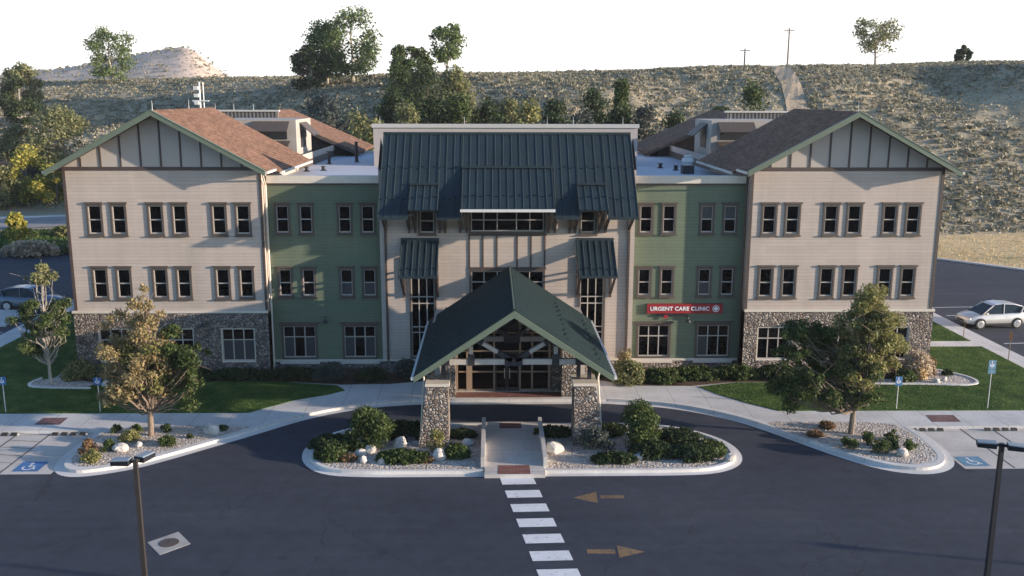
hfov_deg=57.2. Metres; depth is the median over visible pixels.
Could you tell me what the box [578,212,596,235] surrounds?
window
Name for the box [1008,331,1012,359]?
lot sign
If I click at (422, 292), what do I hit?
window
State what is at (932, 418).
tactile tile
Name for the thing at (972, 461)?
painted blue symbol
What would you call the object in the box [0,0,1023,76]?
sky
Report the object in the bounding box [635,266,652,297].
window
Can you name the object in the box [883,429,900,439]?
shrub
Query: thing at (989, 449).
bay line
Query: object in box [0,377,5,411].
parking sign
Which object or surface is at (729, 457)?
boulder
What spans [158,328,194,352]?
window
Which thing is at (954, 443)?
parking bay slab
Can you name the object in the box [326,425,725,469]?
gravel stones
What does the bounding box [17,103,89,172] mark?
tree
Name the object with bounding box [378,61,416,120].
tree
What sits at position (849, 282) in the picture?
window
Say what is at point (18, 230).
tree
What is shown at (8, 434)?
wheel stop
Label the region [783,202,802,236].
window
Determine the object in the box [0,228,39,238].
shrub
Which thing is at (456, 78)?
tree
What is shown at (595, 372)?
shrub
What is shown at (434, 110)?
tree
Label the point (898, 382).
parking sign
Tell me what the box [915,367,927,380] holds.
shrub
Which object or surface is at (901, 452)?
boulder
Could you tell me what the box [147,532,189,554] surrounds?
manhole
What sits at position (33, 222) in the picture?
back road
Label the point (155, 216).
window
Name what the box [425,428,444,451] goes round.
shrub
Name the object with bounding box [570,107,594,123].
tree
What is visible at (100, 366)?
shrub
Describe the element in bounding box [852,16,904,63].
tree
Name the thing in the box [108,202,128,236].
window
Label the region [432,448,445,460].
boulder
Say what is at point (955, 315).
parking lines
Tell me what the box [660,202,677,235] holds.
window
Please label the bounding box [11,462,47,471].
painted blue square
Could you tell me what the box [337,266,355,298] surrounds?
window
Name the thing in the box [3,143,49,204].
tree
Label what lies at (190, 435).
shrub
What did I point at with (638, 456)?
boulder
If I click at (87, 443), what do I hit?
shrub
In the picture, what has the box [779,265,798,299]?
window
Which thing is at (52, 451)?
parking bay slab
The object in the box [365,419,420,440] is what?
shrub
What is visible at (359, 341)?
window
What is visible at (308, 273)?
window
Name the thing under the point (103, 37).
tree
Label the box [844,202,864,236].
window
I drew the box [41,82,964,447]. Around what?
clinic building
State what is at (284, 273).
window
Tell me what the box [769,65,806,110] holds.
dirt track
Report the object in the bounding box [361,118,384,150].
tree
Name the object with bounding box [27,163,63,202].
tree
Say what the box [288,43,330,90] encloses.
tree
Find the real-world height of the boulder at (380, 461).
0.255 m
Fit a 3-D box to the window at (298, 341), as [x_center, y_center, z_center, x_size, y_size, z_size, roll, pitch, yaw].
[-12.814,3.248,56.703,2.150,2.180,0.175,0,12,-1]
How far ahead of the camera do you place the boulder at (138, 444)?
44.27 m
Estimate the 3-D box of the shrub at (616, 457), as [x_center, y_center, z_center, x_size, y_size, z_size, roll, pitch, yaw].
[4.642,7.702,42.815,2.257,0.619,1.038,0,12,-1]
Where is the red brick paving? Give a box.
[455,392,560,397]
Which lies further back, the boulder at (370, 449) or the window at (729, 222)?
the window at (729, 222)
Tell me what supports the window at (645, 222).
in the clinic building
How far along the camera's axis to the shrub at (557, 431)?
45.84 m
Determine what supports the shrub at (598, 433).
on the island gravel at (567, 444)
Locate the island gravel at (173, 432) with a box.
[72,425,249,465]
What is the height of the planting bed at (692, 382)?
0.095 m
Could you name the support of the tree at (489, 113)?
on the hillside
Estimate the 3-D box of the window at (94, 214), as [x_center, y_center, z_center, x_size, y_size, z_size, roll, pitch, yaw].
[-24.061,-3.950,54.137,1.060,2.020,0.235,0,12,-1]
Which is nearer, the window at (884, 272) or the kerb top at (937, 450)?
the kerb top at (937, 450)
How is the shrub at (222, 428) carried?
on the island gravel at (173, 432)
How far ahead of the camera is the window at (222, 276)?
55.08 m
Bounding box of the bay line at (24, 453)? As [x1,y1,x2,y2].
[0,433,50,472]
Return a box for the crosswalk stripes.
[500,478,580,575]
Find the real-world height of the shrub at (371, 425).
2.256 m
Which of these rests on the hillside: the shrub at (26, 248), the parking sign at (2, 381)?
the shrub at (26, 248)
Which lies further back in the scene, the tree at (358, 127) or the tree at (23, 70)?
the tree at (23, 70)
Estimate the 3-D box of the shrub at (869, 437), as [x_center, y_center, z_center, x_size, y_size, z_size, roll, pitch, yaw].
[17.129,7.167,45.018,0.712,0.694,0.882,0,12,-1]
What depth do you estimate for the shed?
144.90 m
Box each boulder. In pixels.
[101,380,107,386]
[112,442,128,452]
[135,441,141,446]
[203,423,219,433]
[355,449,366,456]
[360,456,366,463]
[365,445,375,453]
[377,458,384,463]
[393,436,406,447]
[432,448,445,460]
[462,438,474,446]
[546,441,563,453]
[633,452,642,459]
[725,453,734,462]
[896,447,907,456]
[933,378,939,382]
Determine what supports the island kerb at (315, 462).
on the asphalt lot
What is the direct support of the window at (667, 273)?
in the clinic building
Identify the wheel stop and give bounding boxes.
[0,432,18,435]
[51,432,87,435]
[913,428,944,430]
[983,428,1017,430]
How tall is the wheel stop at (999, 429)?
0.130 m
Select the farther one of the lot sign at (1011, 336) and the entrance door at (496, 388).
the lot sign at (1011, 336)
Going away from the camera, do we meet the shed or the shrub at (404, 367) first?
the shrub at (404, 367)
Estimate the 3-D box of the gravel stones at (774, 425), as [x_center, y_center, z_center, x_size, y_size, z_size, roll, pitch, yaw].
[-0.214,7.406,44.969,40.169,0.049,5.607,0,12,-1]
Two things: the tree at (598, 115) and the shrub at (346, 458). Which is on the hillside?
the tree at (598, 115)
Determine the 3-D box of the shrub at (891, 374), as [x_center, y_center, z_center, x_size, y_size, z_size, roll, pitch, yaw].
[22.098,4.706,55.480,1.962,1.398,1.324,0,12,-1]
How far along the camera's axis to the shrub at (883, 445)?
43.54 m
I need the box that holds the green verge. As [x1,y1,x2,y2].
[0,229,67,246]
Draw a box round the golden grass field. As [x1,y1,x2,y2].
[937,233,1023,267]
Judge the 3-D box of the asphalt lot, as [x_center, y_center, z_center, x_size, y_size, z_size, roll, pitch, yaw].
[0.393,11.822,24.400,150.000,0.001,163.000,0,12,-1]
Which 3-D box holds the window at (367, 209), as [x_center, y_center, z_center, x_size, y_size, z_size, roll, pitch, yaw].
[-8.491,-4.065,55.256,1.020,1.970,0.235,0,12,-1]
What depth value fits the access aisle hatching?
44.63 m
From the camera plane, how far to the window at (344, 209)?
55.25 m
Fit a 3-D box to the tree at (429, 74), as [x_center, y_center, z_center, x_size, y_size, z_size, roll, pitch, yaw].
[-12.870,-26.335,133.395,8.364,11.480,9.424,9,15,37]
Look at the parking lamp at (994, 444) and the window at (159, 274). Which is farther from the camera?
the window at (159, 274)
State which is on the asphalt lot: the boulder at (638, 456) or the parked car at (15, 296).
the parked car at (15, 296)
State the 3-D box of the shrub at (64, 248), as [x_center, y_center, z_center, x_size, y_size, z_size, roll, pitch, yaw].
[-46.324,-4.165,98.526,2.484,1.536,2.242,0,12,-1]
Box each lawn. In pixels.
[0,310,344,413]
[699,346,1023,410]
[931,321,969,340]
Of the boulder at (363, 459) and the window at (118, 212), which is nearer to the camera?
the boulder at (363, 459)
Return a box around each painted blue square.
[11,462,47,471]
[955,456,989,465]
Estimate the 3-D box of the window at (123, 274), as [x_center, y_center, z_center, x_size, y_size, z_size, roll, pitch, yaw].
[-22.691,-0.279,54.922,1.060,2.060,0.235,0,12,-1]
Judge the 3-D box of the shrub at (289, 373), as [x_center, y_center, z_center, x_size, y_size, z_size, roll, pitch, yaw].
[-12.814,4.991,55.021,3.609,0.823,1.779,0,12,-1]
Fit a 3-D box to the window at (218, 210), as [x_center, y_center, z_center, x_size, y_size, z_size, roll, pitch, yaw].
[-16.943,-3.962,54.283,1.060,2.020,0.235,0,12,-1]
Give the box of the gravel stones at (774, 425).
[76,421,935,465]
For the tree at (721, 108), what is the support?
on the hillside
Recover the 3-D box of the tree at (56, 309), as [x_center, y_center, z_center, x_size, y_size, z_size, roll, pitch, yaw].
[-26.570,2.013,53.254,3.401,7.484,2.963,0,12,-1]
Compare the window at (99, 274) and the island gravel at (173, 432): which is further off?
the window at (99, 274)
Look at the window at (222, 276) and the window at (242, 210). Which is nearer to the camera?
the window at (242, 210)
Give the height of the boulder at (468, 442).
0.357 m
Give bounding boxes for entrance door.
[495,352,506,390]
[507,352,518,390]
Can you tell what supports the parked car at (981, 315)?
on the asphalt lot
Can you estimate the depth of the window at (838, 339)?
56.58 m
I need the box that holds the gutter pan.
[54,401,954,476]
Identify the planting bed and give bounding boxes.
[57,368,426,384]
[592,367,934,385]
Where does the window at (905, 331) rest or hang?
in the clinic building
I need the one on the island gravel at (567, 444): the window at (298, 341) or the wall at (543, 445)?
the wall at (543, 445)
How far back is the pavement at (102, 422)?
49.15 m
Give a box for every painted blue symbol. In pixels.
[21,463,35,469]
[966,457,981,464]
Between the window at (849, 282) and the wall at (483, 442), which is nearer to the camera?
the wall at (483, 442)
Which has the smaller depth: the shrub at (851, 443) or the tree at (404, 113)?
the shrub at (851, 443)
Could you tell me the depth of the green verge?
107.98 m
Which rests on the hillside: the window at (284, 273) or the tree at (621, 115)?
the tree at (621, 115)
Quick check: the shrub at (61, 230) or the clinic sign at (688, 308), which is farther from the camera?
the shrub at (61, 230)
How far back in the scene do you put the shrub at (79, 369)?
54.14 m
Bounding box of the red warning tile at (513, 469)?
[498,423,530,473]
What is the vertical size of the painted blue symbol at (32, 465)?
0.001 m
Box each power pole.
[740,48,749,63]
[784,28,794,64]
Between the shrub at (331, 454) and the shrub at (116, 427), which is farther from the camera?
the shrub at (116, 427)
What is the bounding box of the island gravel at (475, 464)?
[314,425,483,469]
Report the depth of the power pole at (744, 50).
209.68 m
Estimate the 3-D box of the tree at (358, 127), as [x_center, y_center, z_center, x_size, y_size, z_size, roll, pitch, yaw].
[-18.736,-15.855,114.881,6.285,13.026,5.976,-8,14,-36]
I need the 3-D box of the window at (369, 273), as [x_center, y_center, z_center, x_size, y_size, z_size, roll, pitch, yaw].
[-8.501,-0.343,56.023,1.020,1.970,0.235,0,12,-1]
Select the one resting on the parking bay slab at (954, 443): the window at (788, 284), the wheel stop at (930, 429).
the wheel stop at (930, 429)
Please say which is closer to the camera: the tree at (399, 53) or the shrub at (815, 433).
the shrub at (815, 433)
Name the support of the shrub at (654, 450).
on the island gravel at (567, 444)
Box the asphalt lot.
[0,247,1023,575]
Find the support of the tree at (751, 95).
on the hillside
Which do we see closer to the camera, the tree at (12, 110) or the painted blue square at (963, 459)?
the painted blue square at (963, 459)
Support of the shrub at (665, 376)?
on the planting bed at (692, 382)
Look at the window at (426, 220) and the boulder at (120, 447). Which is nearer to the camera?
the boulder at (120, 447)
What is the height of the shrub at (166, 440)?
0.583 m
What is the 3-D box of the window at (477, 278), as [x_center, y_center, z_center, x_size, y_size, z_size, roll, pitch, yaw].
[-0.278,0.136,55.558,4.460,2.520,0.175,0,12,-1]
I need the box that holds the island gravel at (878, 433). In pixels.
[768,421,934,463]
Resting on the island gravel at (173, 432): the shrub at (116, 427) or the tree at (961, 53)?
the shrub at (116, 427)
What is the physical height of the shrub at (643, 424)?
2.529 m
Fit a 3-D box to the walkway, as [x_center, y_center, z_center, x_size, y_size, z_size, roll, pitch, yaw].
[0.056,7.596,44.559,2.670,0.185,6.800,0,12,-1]
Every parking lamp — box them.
[110,451,155,575]
[976,439,1023,575]
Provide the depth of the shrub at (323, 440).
44.01 m
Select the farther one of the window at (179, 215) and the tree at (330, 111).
the tree at (330, 111)
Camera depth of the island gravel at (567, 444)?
43.01 m
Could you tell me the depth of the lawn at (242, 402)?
52.28 m
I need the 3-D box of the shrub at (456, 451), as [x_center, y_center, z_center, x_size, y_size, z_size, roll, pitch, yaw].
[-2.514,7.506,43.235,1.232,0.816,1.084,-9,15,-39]
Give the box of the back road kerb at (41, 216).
[0,215,65,217]
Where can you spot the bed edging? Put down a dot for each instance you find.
(976, 382)
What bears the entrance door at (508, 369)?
in the clinic building
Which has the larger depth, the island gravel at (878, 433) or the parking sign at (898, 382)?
the parking sign at (898, 382)
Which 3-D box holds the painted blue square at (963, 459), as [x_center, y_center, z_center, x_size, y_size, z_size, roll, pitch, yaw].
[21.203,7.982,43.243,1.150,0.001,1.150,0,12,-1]
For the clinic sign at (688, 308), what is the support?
attached to the clinic building
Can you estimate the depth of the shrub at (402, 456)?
42.57 m
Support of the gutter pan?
on the asphalt lot
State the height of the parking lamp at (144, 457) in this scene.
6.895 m
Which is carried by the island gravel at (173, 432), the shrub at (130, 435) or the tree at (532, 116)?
the shrub at (130, 435)
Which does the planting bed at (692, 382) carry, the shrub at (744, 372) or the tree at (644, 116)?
the shrub at (744, 372)
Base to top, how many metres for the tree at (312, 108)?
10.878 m
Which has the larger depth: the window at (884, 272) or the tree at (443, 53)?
the tree at (443, 53)
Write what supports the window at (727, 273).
in the clinic building
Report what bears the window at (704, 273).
in the clinic building
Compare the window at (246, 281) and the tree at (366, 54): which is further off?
the tree at (366, 54)
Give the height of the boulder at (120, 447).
0.401 m
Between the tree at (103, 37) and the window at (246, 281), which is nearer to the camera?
the window at (246, 281)
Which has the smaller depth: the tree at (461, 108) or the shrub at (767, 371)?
the shrub at (767, 371)
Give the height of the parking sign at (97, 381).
1.950 m
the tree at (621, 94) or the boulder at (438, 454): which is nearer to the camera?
the boulder at (438, 454)
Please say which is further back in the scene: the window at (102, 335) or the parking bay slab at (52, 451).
the window at (102, 335)
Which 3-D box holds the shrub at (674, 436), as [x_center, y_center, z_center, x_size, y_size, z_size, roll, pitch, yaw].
[8.073,7.159,45.123,2.648,0.794,2.106,0,12,-1]
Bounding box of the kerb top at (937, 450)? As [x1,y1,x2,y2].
[64,397,944,469]
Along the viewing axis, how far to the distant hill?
546.53 m
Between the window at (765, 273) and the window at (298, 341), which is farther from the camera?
the window at (298, 341)
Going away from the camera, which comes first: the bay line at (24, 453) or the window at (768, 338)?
the bay line at (24, 453)
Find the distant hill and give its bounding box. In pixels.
[0,47,224,81]
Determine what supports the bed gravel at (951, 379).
on the planting bed at (692, 382)
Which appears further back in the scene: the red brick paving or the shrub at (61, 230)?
the shrub at (61, 230)
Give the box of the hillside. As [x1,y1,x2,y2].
[0,62,1023,246]
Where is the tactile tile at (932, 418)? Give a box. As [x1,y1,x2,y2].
[34,415,960,424]
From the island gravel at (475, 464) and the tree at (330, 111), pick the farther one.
the tree at (330, 111)
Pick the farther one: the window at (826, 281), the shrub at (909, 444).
the window at (826, 281)
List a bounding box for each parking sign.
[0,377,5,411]
[93,377,101,411]
[895,376,902,408]
[987,360,996,407]
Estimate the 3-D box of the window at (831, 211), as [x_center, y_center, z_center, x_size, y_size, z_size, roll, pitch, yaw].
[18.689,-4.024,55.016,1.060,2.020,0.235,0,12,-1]
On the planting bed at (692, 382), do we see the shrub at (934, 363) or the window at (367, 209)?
the shrub at (934, 363)
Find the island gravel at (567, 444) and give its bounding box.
[543,425,729,468]
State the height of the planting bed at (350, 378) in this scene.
0.095 m
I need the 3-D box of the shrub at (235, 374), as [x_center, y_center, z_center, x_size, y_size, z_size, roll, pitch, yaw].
[-15.825,5.025,54.942,4.236,0.779,1.748,0,12,-1]
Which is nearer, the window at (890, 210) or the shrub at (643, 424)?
the shrub at (643, 424)
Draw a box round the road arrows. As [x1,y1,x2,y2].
[574,492,643,557]
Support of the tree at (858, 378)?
on the island gravel at (878, 433)
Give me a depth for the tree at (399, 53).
158.48 m
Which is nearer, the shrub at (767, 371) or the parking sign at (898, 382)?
the parking sign at (898, 382)
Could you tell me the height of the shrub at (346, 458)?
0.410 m
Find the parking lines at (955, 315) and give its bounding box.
[932,307,1014,343]
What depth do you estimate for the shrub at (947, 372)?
55.80 m
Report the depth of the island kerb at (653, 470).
41.89 m
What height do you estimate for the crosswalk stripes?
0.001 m
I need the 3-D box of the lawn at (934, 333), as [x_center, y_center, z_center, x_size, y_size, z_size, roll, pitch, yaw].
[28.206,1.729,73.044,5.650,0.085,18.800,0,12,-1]
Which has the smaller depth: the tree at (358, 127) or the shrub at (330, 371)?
the shrub at (330, 371)
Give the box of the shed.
[0,159,38,178]
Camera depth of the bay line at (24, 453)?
44.57 m
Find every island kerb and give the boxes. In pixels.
[309,423,484,473]
[542,423,734,472]
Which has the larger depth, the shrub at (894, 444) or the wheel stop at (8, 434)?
the wheel stop at (8, 434)
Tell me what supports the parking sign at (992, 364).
on the lawn at (907, 401)
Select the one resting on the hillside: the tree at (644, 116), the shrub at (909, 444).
the tree at (644, 116)
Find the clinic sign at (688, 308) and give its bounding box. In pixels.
[647,303,722,318]
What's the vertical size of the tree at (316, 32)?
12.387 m
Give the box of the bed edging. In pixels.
[28,368,978,388]
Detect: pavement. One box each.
[0,299,1023,472]
[0,310,38,326]
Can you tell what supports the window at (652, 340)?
in the clinic building
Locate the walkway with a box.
[484,422,544,477]
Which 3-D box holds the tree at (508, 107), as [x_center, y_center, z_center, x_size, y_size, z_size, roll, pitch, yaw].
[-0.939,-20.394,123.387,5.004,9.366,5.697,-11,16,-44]
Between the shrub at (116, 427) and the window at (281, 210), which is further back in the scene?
the window at (281, 210)
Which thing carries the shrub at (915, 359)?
on the planting bed at (692, 382)
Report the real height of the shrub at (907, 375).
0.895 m
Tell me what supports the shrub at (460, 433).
on the island gravel at (475, 464)
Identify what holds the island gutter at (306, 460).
on the asphalt lot
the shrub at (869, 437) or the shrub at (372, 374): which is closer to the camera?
the shrub at (869, 437)
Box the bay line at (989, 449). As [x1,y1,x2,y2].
[960,428,1014,467]
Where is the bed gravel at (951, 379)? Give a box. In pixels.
[31,370,974,386]
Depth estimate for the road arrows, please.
34.77 m
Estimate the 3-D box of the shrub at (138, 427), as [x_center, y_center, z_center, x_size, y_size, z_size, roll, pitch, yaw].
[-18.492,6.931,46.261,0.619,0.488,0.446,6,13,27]
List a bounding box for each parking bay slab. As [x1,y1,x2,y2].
[0,433,95,473]
[922,428,1023,468]
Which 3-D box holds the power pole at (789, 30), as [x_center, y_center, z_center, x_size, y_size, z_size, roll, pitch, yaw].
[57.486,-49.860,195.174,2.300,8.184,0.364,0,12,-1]
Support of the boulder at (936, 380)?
on the bed gravel at (951, 379)
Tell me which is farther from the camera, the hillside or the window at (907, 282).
the hillside
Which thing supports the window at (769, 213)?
in the clinic building
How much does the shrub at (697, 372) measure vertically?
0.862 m
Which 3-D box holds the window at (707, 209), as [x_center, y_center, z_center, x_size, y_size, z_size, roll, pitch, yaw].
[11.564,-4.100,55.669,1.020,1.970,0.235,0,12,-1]
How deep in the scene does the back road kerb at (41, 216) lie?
127.72 m
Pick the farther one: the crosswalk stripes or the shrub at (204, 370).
the shrub at (204, 370)
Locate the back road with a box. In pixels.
[0,216,65,228]
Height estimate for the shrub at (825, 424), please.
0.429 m
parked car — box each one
[0,284,63,310]
[955,300,1023,328]
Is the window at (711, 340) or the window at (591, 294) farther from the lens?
the window at (711, 340)
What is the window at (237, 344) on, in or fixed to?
in the clinic building
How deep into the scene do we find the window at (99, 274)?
54.93 m
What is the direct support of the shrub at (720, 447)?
on the island gravel at (567, 444)
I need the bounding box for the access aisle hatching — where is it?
[0,434,41,470]
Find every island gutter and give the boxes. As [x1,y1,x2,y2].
[302,432,483,476]
[545,433,741,475]
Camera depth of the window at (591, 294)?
55.82 m
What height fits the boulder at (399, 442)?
0.506 m
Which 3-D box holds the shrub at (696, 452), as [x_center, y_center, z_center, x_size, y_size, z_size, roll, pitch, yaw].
[8.286,7.543,43.278,2.473,0.818,1.795,0,12,-1]
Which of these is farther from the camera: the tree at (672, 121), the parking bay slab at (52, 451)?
the tree at (672, 121)
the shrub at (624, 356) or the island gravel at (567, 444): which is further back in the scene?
the shrub at (624, 356)
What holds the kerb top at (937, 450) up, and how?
on the pavement at (102, 422)
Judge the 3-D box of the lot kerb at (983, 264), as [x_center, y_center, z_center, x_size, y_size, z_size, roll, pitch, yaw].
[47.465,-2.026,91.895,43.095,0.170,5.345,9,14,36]
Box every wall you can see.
[481,417,485,467]
[538,417,547,467]
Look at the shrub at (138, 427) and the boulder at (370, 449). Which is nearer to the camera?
the boulder at (370, 449)
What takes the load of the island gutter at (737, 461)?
on the asphalt lot
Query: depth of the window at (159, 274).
55.00 m
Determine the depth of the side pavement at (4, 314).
70.65 m
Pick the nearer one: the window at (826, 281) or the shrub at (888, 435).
the shrub at (888, 435)
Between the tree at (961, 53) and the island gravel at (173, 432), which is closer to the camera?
the island gravel at (173, 432)
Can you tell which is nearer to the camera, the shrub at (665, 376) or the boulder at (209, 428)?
the boulder at (209, 428)
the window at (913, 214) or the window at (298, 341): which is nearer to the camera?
the window at (913, 214)
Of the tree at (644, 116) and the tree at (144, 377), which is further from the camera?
the tree at (644, 116)
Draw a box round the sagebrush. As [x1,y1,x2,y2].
[0,46,1023,232]
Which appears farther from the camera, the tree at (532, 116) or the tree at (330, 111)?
the tree at (330, 111)
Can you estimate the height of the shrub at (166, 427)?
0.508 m
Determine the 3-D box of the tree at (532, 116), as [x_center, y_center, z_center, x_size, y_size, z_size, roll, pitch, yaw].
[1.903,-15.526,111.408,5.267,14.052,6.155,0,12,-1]
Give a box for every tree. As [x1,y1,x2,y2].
[0,61,45,103]
[0,74,44,125]
[0,123,50,171]
[0,165,24,208]
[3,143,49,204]
[3,211,29,244]
[4,263,73,383]
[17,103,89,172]
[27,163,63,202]
[83,25,136,81]
[92,279,213,435]
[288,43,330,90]
[300,18,347,83]
[301,88,343,129]
[313,95,357,137]
[319,4,383,82]
[342,105,373,148]
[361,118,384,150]
[372,90,414,123]
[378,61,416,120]
[386,44,436,86]
[391,102,419,123]
[396,62,455,123]
[411,92,451,123]
[428,21,466,75]
[432,63,477,122]
[443,89,483,123]
[470,97,507,123]
[495,97,523,123]
[511,97,543,123]
[540,97,571,123]
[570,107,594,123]
[579,87,610,123]
[601,106,633,123]
[609,77,632,122]
[632,102,662,140]
[661,107,686,129]
[712,105,729,110]
[734,78,770,110]
[764,282,910,434]
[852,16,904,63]
[953,44,973,60]
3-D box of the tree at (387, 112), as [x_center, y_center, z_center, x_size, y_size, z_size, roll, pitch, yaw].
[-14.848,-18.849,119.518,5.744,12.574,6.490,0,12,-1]
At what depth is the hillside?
148.67 m
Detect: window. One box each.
[83,202,104,236]
[89,266,110,300]
[98,329,133,362]
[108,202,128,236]
[113,266,132,300]
[144,202,165,236]
[149,266,170,300]
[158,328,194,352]
[169,202,189,236]
[173,266,193,300]
[208,202,228,236]
[212,266,232,300]
[220,328,255,361]
[232,202,252,236]
[236,266,255,300]
[273,202,291,235]
[276,266,294,298]
[281,325,317,358]
[296,202,314,235]
[299,266,317,298]
[335,202,353,235]
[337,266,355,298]
[342,325,377,358]
[358,202,376,235]
[360,266,377,298]
[409,279,436,358]
[417,212,436,235]
[469,212,545,232]
[469,269,544,291]
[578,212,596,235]
[578,279,605,345]
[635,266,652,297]
[636,324,670,357]
[637,202,655,235]
[658,266,675,297]
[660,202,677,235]
[694,324,730,357]
[695,266,713,297]
[698,202,716,235]
[718,266,736,297]
[721,202,739,235]
[756,265,775,299]
[756,327,789,359]
[759,202,779,236]
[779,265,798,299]
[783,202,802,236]
[816,265,836,298]
[821,202,841,236]
[826,327,850,357]
[839,265,859,298]
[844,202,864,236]
[874,327,909,359]
[876,265,894,298]
[880,202,900,236]
[897,265,917,298]
[903,202,923,236]
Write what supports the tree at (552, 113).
on the hillside
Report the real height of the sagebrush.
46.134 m
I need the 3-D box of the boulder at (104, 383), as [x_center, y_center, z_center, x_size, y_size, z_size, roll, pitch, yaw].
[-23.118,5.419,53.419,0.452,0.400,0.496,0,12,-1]
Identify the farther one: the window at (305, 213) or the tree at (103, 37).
the tree at (103, 37)
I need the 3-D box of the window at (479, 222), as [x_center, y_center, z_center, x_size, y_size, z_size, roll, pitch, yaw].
[-0.268,-3.880,54.731,4.460,1.380,0.175,0,12,-1]
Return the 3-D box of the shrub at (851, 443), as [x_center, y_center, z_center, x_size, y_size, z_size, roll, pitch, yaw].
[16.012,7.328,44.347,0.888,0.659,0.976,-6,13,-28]
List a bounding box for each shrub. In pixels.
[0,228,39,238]
[0,239,60,257]
[48,225,67,236]
[58,241,68,254]
[60,358,98,381]
[78,438,100,454]
[78,448,102,463]
[96,362,126,379]
[100,438,115,451]
[110,424,122,432]
[116,429,140,442]
[131,423,143,431]
[158,434,176,447]
[160,423,171,432]
[169,367,214,379]
[186,433,193,438]
[205,367,272,381]
[219,424,228,431]
[264,365,315,380]
[306,433,354,453]
[312,361,346,381]
[313,446,345,462]
[338,453,357,462]
[342,405,396,451]
[354,366,386,382]
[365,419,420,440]
[374,448,429,465]
[393,357,414,380]
[421,455,434,463]
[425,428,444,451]
[444,442,471,460]
[450,427,478,439]
[533,424,570,438]
[577,425,615,450]
[589,450,638,464]
[592,368,604,377]
[602,421,627,437]
[612,358,646,386]
[617,347,632,361]
[618,398,662,447]
[627,440,674,460]
[644,366,685,384]
[654,425,704,444]
[667,441,716,463]
[675,364,725,381]
[695,437,727,457]
[712,363,762,381]
[754,363,800,378]
[806,428,824,437]
[818,420,835,429]
[840,436,858,449]
[860,430,877,445]
[870,438,892,454]
[881,436,898,449]
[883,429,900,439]
[884,356,900,377]
[892,369,917,382]
[899,349,937,376]
[903,437,917,449]
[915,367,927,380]
[921,354,937,372]
[941,369,953,375]
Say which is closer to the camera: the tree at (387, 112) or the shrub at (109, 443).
the shrub at (109, 443)
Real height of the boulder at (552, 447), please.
0.523 m
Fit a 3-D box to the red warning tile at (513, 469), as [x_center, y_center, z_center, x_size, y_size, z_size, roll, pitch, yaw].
[0.033,7.515,44.465,1.440,0.001,6.550,0,12,-1]
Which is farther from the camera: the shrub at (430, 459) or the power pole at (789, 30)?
the power pole at (789, 30)
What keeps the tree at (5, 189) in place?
on the hillside
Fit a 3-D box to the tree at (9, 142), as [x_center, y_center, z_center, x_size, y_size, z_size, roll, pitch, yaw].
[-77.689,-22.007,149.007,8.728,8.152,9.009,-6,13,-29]
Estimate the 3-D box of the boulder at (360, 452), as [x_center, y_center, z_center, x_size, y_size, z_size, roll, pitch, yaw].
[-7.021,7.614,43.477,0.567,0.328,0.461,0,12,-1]
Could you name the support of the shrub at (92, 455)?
on the island gravel at (173, 432)
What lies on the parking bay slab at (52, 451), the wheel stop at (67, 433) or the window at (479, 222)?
the wheel stop at (67, 433)
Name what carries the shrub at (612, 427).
on the island gravel at (567, 444)
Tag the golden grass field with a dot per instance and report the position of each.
(979, 245)
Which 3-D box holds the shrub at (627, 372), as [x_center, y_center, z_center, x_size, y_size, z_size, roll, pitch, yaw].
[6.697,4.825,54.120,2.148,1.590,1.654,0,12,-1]
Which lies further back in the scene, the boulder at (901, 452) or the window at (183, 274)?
the window at (183, 274)
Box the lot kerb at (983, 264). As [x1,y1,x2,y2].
[937,258,1023,270]

